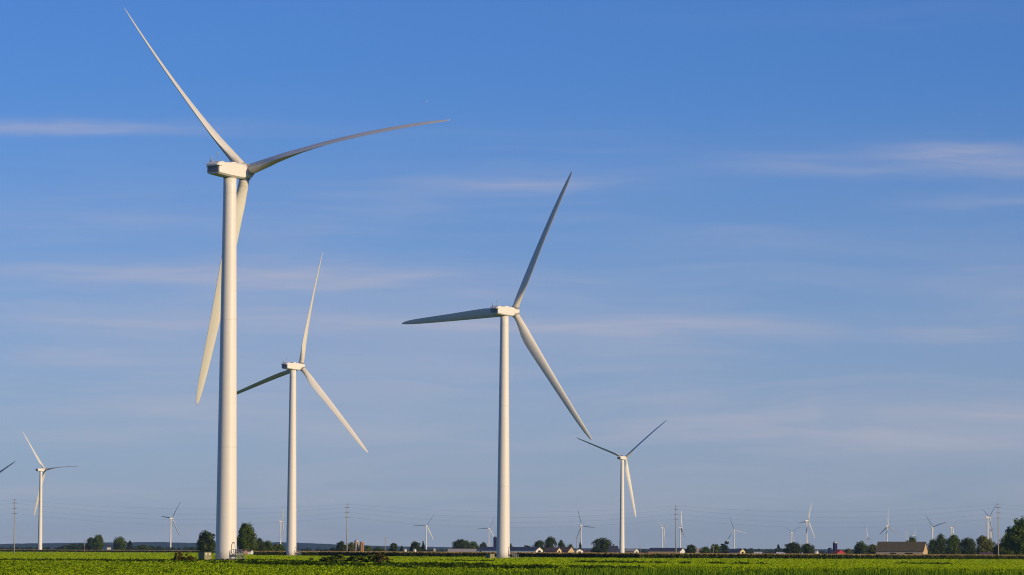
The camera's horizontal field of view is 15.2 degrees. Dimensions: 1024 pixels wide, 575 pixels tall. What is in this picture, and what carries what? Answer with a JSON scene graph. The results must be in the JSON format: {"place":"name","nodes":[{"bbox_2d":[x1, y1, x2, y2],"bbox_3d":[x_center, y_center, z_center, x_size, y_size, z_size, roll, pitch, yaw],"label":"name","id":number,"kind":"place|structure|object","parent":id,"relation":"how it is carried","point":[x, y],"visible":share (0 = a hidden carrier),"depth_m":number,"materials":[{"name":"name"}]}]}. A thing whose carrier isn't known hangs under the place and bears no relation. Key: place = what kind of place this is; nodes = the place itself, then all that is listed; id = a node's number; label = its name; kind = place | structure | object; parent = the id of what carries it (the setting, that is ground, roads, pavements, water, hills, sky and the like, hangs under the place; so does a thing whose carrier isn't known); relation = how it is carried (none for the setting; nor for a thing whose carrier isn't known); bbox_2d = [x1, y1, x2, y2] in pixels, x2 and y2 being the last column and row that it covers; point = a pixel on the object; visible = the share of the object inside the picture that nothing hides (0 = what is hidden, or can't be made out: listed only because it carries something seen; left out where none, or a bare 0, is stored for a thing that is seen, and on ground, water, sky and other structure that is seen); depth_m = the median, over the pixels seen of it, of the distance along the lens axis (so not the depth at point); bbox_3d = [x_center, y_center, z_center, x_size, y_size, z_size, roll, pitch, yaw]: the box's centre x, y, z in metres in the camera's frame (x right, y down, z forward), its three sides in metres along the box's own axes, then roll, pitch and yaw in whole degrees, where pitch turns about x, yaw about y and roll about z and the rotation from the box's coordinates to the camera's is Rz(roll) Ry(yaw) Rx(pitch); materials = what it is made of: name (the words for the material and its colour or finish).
{"place":"outdoors","nodes":[
{"label":"outdoors","id":0,"kind":"place"},
{"bbox_2d":[0,542,976,554],"bbox_3d":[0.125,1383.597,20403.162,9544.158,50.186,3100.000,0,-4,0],"label":"hills","id":1,"kind":"structure","parent":0,"point":[300,546],"depth_m":19740.26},
{"bbox_2d":[477,547,542,551],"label":"barn","id":2,"kind":"structure","parent":0,"point":[513,549],"depth_m":3333.95,"materials":[{"name":"white"}]},
{"bbox_2d":[0,0,1023,549],"label":"sky","id":3,"kind":"structure","parent":0,"point":[787,236],"materials":[{"name":"blue"}]},
{"label":"ground","id":4,"kind":"structure","parent":0,"visible":0},
{"bbox_2d":[13,499,16,552],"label":"power pole","id":5,"kind":"object","parent":4,"relation":"on","point":[14,508],"visible":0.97,"depth_m":1876.12,"materials":[{"name":"grey wood"}]},
{"bbox_2d":[17,508,1023,522],"bbox_3d":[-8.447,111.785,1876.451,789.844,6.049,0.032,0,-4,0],"label":"overhead wire","id":6,"kind":"object","parent":5,"relation":"attached to","point":[530,522],"visible":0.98,"depth_m":1876.32,"materials":[{"name":"metal"}]},
{"bbox_2d":[0,547,56,549],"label":"woods","id":7,"kind":"object","parent":4,"relation":"on","point":[31,548],"visible":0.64,"depth_m":5609.39,"materials":[{"name":"green plant"}]},
{"bbox_2d":[23,432,78,549],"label":"wind turbine","id":8,"kind":"object","parent":4,"relation":"on","point":[43,469],"visible":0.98,"depth_m":3749.81,"materials":[{"name":"paint"}]},
{"bbox_2d":[56,543,87,549],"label":"woods","id":9,"kind":"object","parent":4,"relation":"on","point":[79,546],"visible":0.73,"depth_m":4799.88,"materials":[{"name":"green plant"}]},
{"bbox_2d":[86,537,93,549],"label":"tree","id":10,"kind":"object","parent":4,"relation":"on","point":[89,541],"visible":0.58,"depth_m":3938.61,"materials":[{"name":"green plant"}]},
{"bbox_2d":[91,534,104,549],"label":"tree","id":11,"kind":"object","parent":4,"relation":"on","point":[98,542],"visible":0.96,"depth_m":3888.80,"materials":[{"name":"green plant"}]},
{"bbox_2d":[0,549,215,552],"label":"corn field","id":12,"kind":"structure","parent":4,"relation":"on","point":[148,551],"depth_m":3297.07,"materials":[{"name":"green plant"}]},
{"bbox_2d":[113,536,126,549],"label":"tree","id":13,"kind":"object","parent":4,"relation":"on","point":[120,544],"visible":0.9,"depth_m":3888.19,"materials":[{"name":"green plant"}]},
{"bbox_2d":[126,541,134,549],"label":"pine tree","id":14,"kind":"object","parent":4,"relation":"on","point":[130,544],"visible":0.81,"depth_m":3939.74,"materials":[{"name":"green plant"}]},
{"bbox_2d":[136,545,151,549],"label":"tree","id":15,"kind":"object","parent":4,"relation":"on","point":[142,547],"visible":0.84,"depth_m":4287.71,"materials":[{"name":"green plant"}]},
{"bbox_2d":[162,503,179,546],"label":"wind turbine","id":16,"kind":"object","parent":4,"relation":"on","point":[170,518],"visible":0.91,"depth_m":9317.60,"materials":[{"name":"paint"}]},
{"bbox_2d":[133,545,213,550],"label":"woods","id":17,"kind":"object","parent":4,"relation":"on","point":[172,548],"visible":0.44,"depth_m":5415.33,"materials":[{"name":"green plant"}]},
{"bbox_2d":[171,551,187,559],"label":"weed clump","id":18,"kind":"object","parent":4,"relation":"on","point":[179,556],"visible":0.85,"depth_m":688.09,"materials":[{"name":"green plant"}]},
{"bbox_2d":[182,555,199,560],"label":"shrub","id":19,"kind":"object","parent":4,"relation":"on","point":[190,557],"visible":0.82,"depth_m":677.53,"materials":[{"name":"green plant"}]},
{"bbox_2d":[198,552,210,559],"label":"transformer cabinet","id":20,"kind":"object","parent":4,"relation":"on","point":[205,555],"visible":0.8,"depth_m":762.32,"materials":[{"name":"metal"}]},
{"bbox_2d":[196,530,215,553],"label":"tree","id":21,"kind":"object","parent":4,"relation":"on","point":[206,542],"visible":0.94,"depth_m":2292.37,"materials":[{"name":"green plant"}]},
{"bbox_2d":[237,549,247,553],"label":"house","id":22,"kind":"structure","parent":4,"relation":"on","point":[245,551],"depth_m":1972.41,"materials":[{"name":"white"}]},
{"bbox_2d":[237,521,257,550],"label":"tree","id":23,"kind":"object","parent":4,"relation":"on","point":[246,537],"visible":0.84,"depth_m":2043.31,"materials":[{"name":"green plant"}]},
{"bbox_2d":[256,537,265,550],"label":"tree","id":24,"kind":"object","parent":4,"relation":"on","point":[261,545],"visible":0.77,"depth_m":2193.54,"materials":[{"name":"green plant"}]},
{"bbox_2d":[264,540,273,550],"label":"tree","id":25,"kind":"object","parent":4,"relation":"on","point":[269,546],"visible":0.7,"depth_m":2242.90,"materials":[{"name":"green plant"}]},
{"bbox_2d":[273,544,285,550],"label":"tree","id":26,"kind":"object","parent":4,"relation":"on","point":[278,547],"visible":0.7,"depth_m":2342.80,"materials":[{"name":"green plant"}]},
{"bbox_2d":[279,511,284,543],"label":"wind turbine","id":27,"kind":"object","parent":4,"relation":"on","point":[282,526],"visible":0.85,"depth_m":10063.63,"materials":[{"name":"paint"}]},
{"bbox_2d":[125,9,447,559],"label":"wind turbine","id":28,"kind":"object","parent":4,"relation":"on","point":[224,311],"visible":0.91,"depth_m":783.27,"materials":[{"name":"paint"}]},
{"bbox_2d":[237,253,367,555],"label":"wind turbine","id":29,"kind":"object","parent":4,"relation":"on","point":[292,368],"visible":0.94,"depth_m":1617.41,"materials":[{"name":"paint"}]},
{"bbox_2d":[319,556,330,561],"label":"shrub","id":30,"kind":"object","parent":4,"relation":"on","point":[324,559],"visible":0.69,"depth_m":637.78,"materials":[{"name":"green plant"}]},
{"bbox_2d":[329,554,349,561],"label":"shrub","id":31,"kind":"object","parent":4,"relation":"on","point":[339,557],"visible":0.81,"depth_m":632.62,"materials":[{"name":"green plant"}]},
{"bbox_2d":[335,541,345,550],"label":"tree","id":32,"kind":"object","parent":4,"relation":"on","point":[340,546],"visible":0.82,"depth_m":2940.98,"materials":[{"name":"green plant"}]},
{"bbox_2d":[346,504,348,550],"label":"power pole","id":33,"kind":"object","parent":4,"relation":"on","point":[347,507],"visible":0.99,"depth_m":1876.09,"materials":[{"name":"grey wood"}]},
{"bbox_2d":[348,542,353,550],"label":"tree","id":34,"kind":"object","parent":4,"relation":"on","point":[351,546],"visible":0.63,"depth_m":3041.22,"materials":[{"name":"green plant"}]},
{"bbox_2d":[347,555,365,562],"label":"shrub","id":35,"kind":"object","parent":4,"relation":"on","point":[356,558],"visible":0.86,"depth_m":632.73,"materials":[{"name":"green plant"}]},
{"bbox_2d":[354,540,358,550],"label":"silo","id":36,"kind":"object","parent":4,"relation":"on","point":[356,542],"visible":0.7,"depth_m":2971.70,"materials":[{"name":"metal"}]},
{"bbox_2d":[360,542,363,551],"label":"silo","id":37,"kind":"object","parent":4,"relation":"on","point":[361,546],"visible":0.77,"depth_m":2951.73,"materials":[{"name":"brown concrete"}]},
{"bbox_2d":[285,548,448,551],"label":"woods","id":38,"kind":"object","parent":4,"relation":"on","point":[320,549],"visible":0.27,"depth_m":6508.85,"materials":[{"name":"green plant"}]},
{"bbox_2d":[364,546,372,550],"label":"tree","id":39,"kind":"object","parent":4,"relation":"on","point":[368,548],"visible":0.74,"depth_m":3290.70,"materials":[{"name":"green plant"}]},
{"bbox_2d":[362,554,384,561],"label":"shrub","id":40,"kind":"object","parent":4,"relation":"on","point":[369,557],"visible":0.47,"depth_m":627.55,"materials":[{"name":"green plant"}]},
{"bbox_2d":[370,552,386,561],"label":"weed clump","id":41,"kind":"object","parent":4,"relation":"on","point":[380,557],"visible":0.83,"depth_m":620.44,"materials":[{"name":"green plant"}]},
{"bbox_2d":[373,547,384,551],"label":"tree","id":42,"kind":"object","parent":4,"relation":"on","point":[380,549],"visible":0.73,"depth_m":3389.19,"materials":[{"name":"green plant"}]},
{"bbox_2d":[389,543,397,551],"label":"tree","id":43,"kind":"object","parent":4,"relation":"on","point":[393,546],"visible":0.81,"depth_m":2991.71,"materials":[{"name":"green plant"}]},
{"bbox_2d":[409,541,420,551],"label":"tree","id":44,"kind":"object","parent":4,"relation":"on","point":[416,546],"visible":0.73,"depth_m":2792.23,"materials":[{"name":"green plant"}]},
{"bbox_2d":[420,541,424,551],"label":"pine tree","id":45,"kind":"object","parent":4,"relation":"on","point":[422,549],"visible":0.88,"depth_m":2792.76,"materials":[{"name":"green plant"}]},
{"bbox_2d":[414,513,434,549],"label":"wind turbine","id":46,"kind":"object","parent":4,"relation":"on","point":[426,532],"visible":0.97,"depth_m":11614.36,"materials":[{"name":"paint"}]},
{"bbox_2d":[452,539,470,548],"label":"tree","id":47,"kind":"object","parent":4,"relation":"on","point":[460,544],"visible":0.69,"depth_m":3688.08,"materials":[{"name":"green plant"}]},
{"bbox_2d":[447,549,476,551],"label":"shed","id":48,"kind":"structure","parent":4,"relation":"on","point":[462,550],"depth_m":3239.14,"materials":[{"name":"metal"}]},
{"bbox_2d":[466,541,478,548],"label":"tree","id":49,"kind":"object","parent":4,"relation":"on","point":[473,545],"visible":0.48,"depth_m":3738.47,"materials":[{"name":"green plant"}]},
{"bbox_2d":[0,557,954,568],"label":"weeds","id":50,"kind":"object","parent":4,"relation":"on","point":[414,564],"visible":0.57,"depth_m":512.72,"materials":[{"name":"green plant"}]},
{"bbox_2d":[480,526,493,546],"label":"wind turbine","id":51,"kind":"object","parent":4,"relation":"on","point":[488,534],"visible":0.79,"depth_m":12648.10,"materials":[{"name":"paint"}]},
{"bbox_2d":[486,554,494,557],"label":"transformer cabinet","id":52,"kind":"object","parent":4,"relation":"on","point":[490,555],"visible":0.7,"depth_m":1186.28,"materials":[{"name":"metal"}]},
{"bbox_2d":[493,537,496,546],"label":"silo","id":53,"kind":"object","parent":4,"relation":"on","point":[494,541],"visible":0.61,"depth_m":3411.12,"materials":[{"name":"blue metal"}]},
{"bbox_2d":[402,171,591,557],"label":"wind turbine","id":54,"kind":"object","parent":4,"relation":"on","point":[503,313],"visible":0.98,"depth_m":1239.06,"materials":[{"name":"paint"}]},
{"bbox_2d":[0,559,1023,574],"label":"leafy crop","id":55,"kind":"object","parent":4,"relation":"on","point":[67,567],"visible":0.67,"depth_m":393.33,"materials":[{"name":"green plant"}]},
{"bbox_2d":[0,551,1023,569],"bbox_3d":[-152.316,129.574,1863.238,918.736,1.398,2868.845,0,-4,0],"label":"yellow green crop","id":56,"kind":"object","parent":4,"relation":"on","point":[772,563],"visible":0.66,"depth_m":910.37,"materials":[{"name":"plant"}]},
{"bbox_2d":[532,540,546,551],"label":"tree","id":57,"kind":"object","parent":4,"relation":"on","point":[539,543],"visible":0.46,"depth_m":3489.88,"materials":[{"name":"green plant"}]},
{"bbox_2d":[544,536,557,547],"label":"tree","id":58,"kind":"object","parent":4,"relation":"on","point":[550,541],"visible":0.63,"depth_m":3540.05,"materials":[{"name":"green plant"}]},
{"bbox_2d":[544,547,561,552],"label":"farmhouse","id":59,"kind":"object","parent":4,"relation":"on","point":[552,549],"visible":0.6,"depth_m":3289.98,"materials":[{"name":"brick"}]},
{"bbox_2d":[558,540,565,547],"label":"tree","id":60,"kind":"object","parent":4,"relation":"on","point":[560,544],"visible":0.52,"depth_m":3590.39,"materials":[{"name":"green plant"}]},
{"bbox_2d":[560,547,574,551],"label":"farmhouse","id":61,"kind":"object","parent":4,"relation":"on","point":[567,549],"visible":0.42,"depth_m":3339.74,"materials":[{"name":"brick"}]},
{"bbox_2d":[577,512,594,548],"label":"wind turbine","id":62,"kind":"object","parent":4,"relation":"on","point":[581,525],"visible":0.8,"depth_m":11155.42,"materials":[{"name":"paint"}]},
{"bbox_2d":[590,537,614,552],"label":"tree","id":63,"kind":"object","parent":4,"relation":"on","point":[601,545],"visible":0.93,"depth_m":2939.79,"materials":[{"name":"green plant"}]},
{"bbox_2d":[608,546,618,552],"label":"barn","id":64,"kind":"structure","parent":4,"relation":"on","point":[613,549],"depth_m":2890.02,"materials":[{"name":"grey metal"}]},
{"bbox_2d":[577,420,666,552],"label":"wind turbine","id":65,"kind":"object","parent":4,"relation":"on","point":[622,458],"visible":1,"depth_m":3153.88,"materials":[{"name":"paint"}]},
{"bbox_2d":[625,549,638,552],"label":"shed","id":66,"kind":"structure","parent":4,"relation":"on","point":[631,550],"depth_m":3190.04,"materials":[{"name":"white"}]},
{"bbox_2d":[253,551,1023,558],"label":"corn field","id":67,"kind":"structure","parent":4,"relation":"on","point":[680,555],"depth_m":1456.68,"materials":[{"name":"green plant"}]},
{"bbox_2d":[608,549,685,552],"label":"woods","id":68,"kind":"object","parent":4,"relation":"on","point":[644,551],"visible":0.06,"depth_m":5805.47,"materials":[{"name":"green plant"}]},
{"bbox_2d":[658,520,668,547],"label":"wind turbine","id":69,"kind":"object","parent":4,"relation":"on","point":[662,527],"visible":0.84,"depth_m":11935.72,"materials":[{"name":"paint"}]},
{"bbox_2d":[648,548,684,552],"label":"barn","id":70,"kind":"structure","parent":4,"relation":"on","point":[664,550],"depth_m":3238.68,"materials":[{"name":"white"}]},
{"bbox_2d":[674,509,677,552],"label":"power pole","id":71,"kind":"object","parent":4,"relation":"on","point":[675,533],"visible":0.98,"depth_m":1876.04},
{"bbox_2d":[678,512,684,547],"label":"wind turbine","id":72,"kind":"object","parent":4,"relation":"on","point":[681,529],"visible":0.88,"depth_m":11744.03,"materials":[{"name":"paint"}]},
{"bbox_2d":[686,544,696,552],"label":"tree","id":73,"kind":"object","parent":4,"relation":"on","point":[690,548],"visible":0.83,"depth_m":2941.63,"materials":[{"name":"green plant"}]},
{"bbox_2d":[698,546,711,552],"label":"tree","id":74,"kind":"object","parent":4,"relation":"on","point":[706,550],"visible":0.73,"depth_m":2941.20,"materials":[{"name":"green plant"}]},
{"bbox_2d":[710,544,720,552],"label":"tree","id":75,"kind":"object","parent":4,"relation":"on","point":[717,549],"visible":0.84,"depth_m":3041.44,"materials":[{"name":"green plant"}]},
{"bbox_2d":[720,541,728,552],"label":"pine tree","id":76,"kind":"object","parent":4,"relation":"on","point":[724,547],"visible":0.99,"depth_m":2942.30,"materials":[{"name":"green plant"}]},
{"bbox_2d":[726,519,745,548],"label":"wind turbine","id":77,"kind":"object","parent":4,"relation":"on","point":[734,536],"visible":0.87,"depth_m":13075.35,"materials":[{"name":"paint"}]},
{"bbox_2d":[728,549,745,553],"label":"barn","id":78,"kind":"structure","parent":4,"relation":"on","point":[734,551],"depth_m":3139.88,"materials":[{"name":"beige"}]},
{"bbox_2d":[710,548,783,553],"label":"woods","id":79,"kind":"object","parent":4,"relation":"on","point":[751,550],"visible":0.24,"depth_m":5611.85,"materials":[{"name":"green plant"}]},
{"bbox_2d":[782,542,800,553],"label":"tree","id":80,"kind":"object","parent":4,"relation":"on","point":[793,548],"visible":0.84,"depth_m":2840.38,"materials":[{"name":"green plant"}]},
{"bbox_2d":[800,543,814,553],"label":"tree","id":81,"kind":"object","parent":4,"relation":"on","point":[806,548],"visible":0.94,"depth_m":2841.36,"materials":[{"name":"green plant"}]},
{"bbox_2d":[801,503,814,542],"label":"wind turbine","id":82,"kind":"object","parent":4,"relation":"on","point":[809,525],"visible":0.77,"depth_m":9106.45,"materials":[{"name":"paint"}]},
{"bbox_2d":[801,550,853,553],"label":"woods","id":83,"kind":"object","parent":4,"relation":"on","point":[822,552],"visible":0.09,"depth_m":6517.26,"materials":[{"name":"green plant"}]},
{"bbox_2d":[833,541,836,551],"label":"silo","id":84,"kind":"object","parent":4,"relation":"on","point":[834,545],"visible":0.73,"depth_m":2951.92,"materials":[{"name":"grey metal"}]},
{"bbox_2d":[833,550,844,553],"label":"barn","id":85,"kind":"structure","parent":4,"relation":"on","point":[838,552],"depth_m":2891.43,"materials":[{"name":"metal"}]},
{"bbox_2d":[845,548,852,553],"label":"tree","id":86,"kind":"object","parent":4,"relation":"on","point":[848,551],"visible":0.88,"depth_m":3590.39,"materials":[{"name":"green plant"}]},
{"bbox_2d":[852,540,868,553],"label":"tree","id":87,"kind":"object","parent":4,"relation":"on","point":[859,543],"visible":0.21,"depth_m":2992.70,"materials":[{"name":"green plant"}]},
{"bbox_2d":[855,544,868,553],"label":"tree","id":88,"kind":"object","parent":4,"relation":"on","point":[860,549],"visible":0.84,"depth_m":2890.36,"materials":[{"name":"green plant"}]},
{"bbox_2d":[866,544,876,553],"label":"tree","id":89,"kind":"object","parent":4,"relation":"on","point":[872,547],"visible":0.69,"depth_m":2692.41,"materials":[{"name":"green plant"}]},
{"bbox_2d":[880,508,898,541],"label":"wind turbine","id":90,"kind":"object","parent":4,"relation":"on","point":[886,530],"visible":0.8,"depth_m":10627.62,"materials":[{"name":"paint"}]},
{"bbox_2d":[875,542,928,554],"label":"barn","id":91,"kind":"structure","parent":4,"relation":"on","point":[901,547],"depth_m":2410.81,"materials":[{"name":"brown"}]},
{"bbox_2d":[906,535,916,541],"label":"tree","id":92,"kind":"object","parent":4,"relation":"on","point":[912,539],"visible":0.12,"depth_m":2642.97,"materials":[{"name":"green plant"}]},
{"bbox_2d":[927,539,938,553],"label":"tree","id":93,"kind":"object","parent":4,"relation":"on","point":[930,546],"visible":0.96,"depth_m":2742.36,"materials":[{"name":"green plant"}]},
{"bbox_2d":[926,516,945,539],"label":"wind turbine","id":94,"kind":"object","parent":4,"relation":"on","point":[932,526],"visible":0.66,"depth_m":10857.40,"materials":[{"name":"paint"}]},
{"bbox_2d":[933,533,946,553],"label":"tree","id":95,"kind":"object","parent":4,"relation":"on","point":[940,542],"visible":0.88,"depth_m":2741.83,"materials":[{"name":"green plant"}]},
{"bbox_2d":[945,534,961,554],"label":"tree","id":96,"kind":"object","parent":4,"relation":"on","point":[952,543],"visible":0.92,"depth_m":2691.30,"materials":[{"name":"green plant"}]},
{"bbox_2d":[958,537,976,554],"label":"tree","id":97,"kind":"object","parent":4,"relation":"on","point":[967,545],"visible":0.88,"depth_m":2641.45,"materials":[{"name":"green plant"}]},
{"bbox_2d":[976,535,995,554],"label":"tree","id":98,"kind":"object","parent":4,"relation":"on","point":[984,542],"visible":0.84,"depth_m":2591.21,"materials":[{"name":"green plant"}]},
{"bbox_2d":[979,552,992,554],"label":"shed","id":99,"kind":"structure","parent":4,"relation":"on","point":[986,553],"depth_m":2241.69,"materials":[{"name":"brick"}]},
{"bbox_2d":[983,504,996,539],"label":"wind turbine","id":100,"kind":"object","parent":4,"relation":"on","point":[987,517],"visible":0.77,"depth_m":8006.27,"materials":[{"name":"paint"}]},
{"bbox_2d":[992,543,1001,554],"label":"tree","id":101,"kind":"object","parent":4,"relation":"on","point":[995,548],"visible":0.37,"depth_m":1984.15,"materials":[{"name":"green plant"}]},
{"bbox_2d":[996,503,999,554],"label":"power pole","id":102,"kind":"object","parent":4,"relation":"on","point":[998,527],"visible":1,"depth_m":1876.25,"materials":[{"name":"grey wood"}]},
{"bbox_2d":[999,533,1013,554],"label":"tree","id":103,"kind":"object","parent":4,"relation":"on","point":[1003,550],"visible":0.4,"depth_m":1953.95,"materials":[{"name":"green plant"}]},
{"bbox_2d":[1003,516,1023,554],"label":"tree","id":104,"kind":"object","parent":4,"relation":"on","point":[1014,540],"visible":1,"depth_m":1892.29,"materials":[{"name":"green plant"}]}
]}

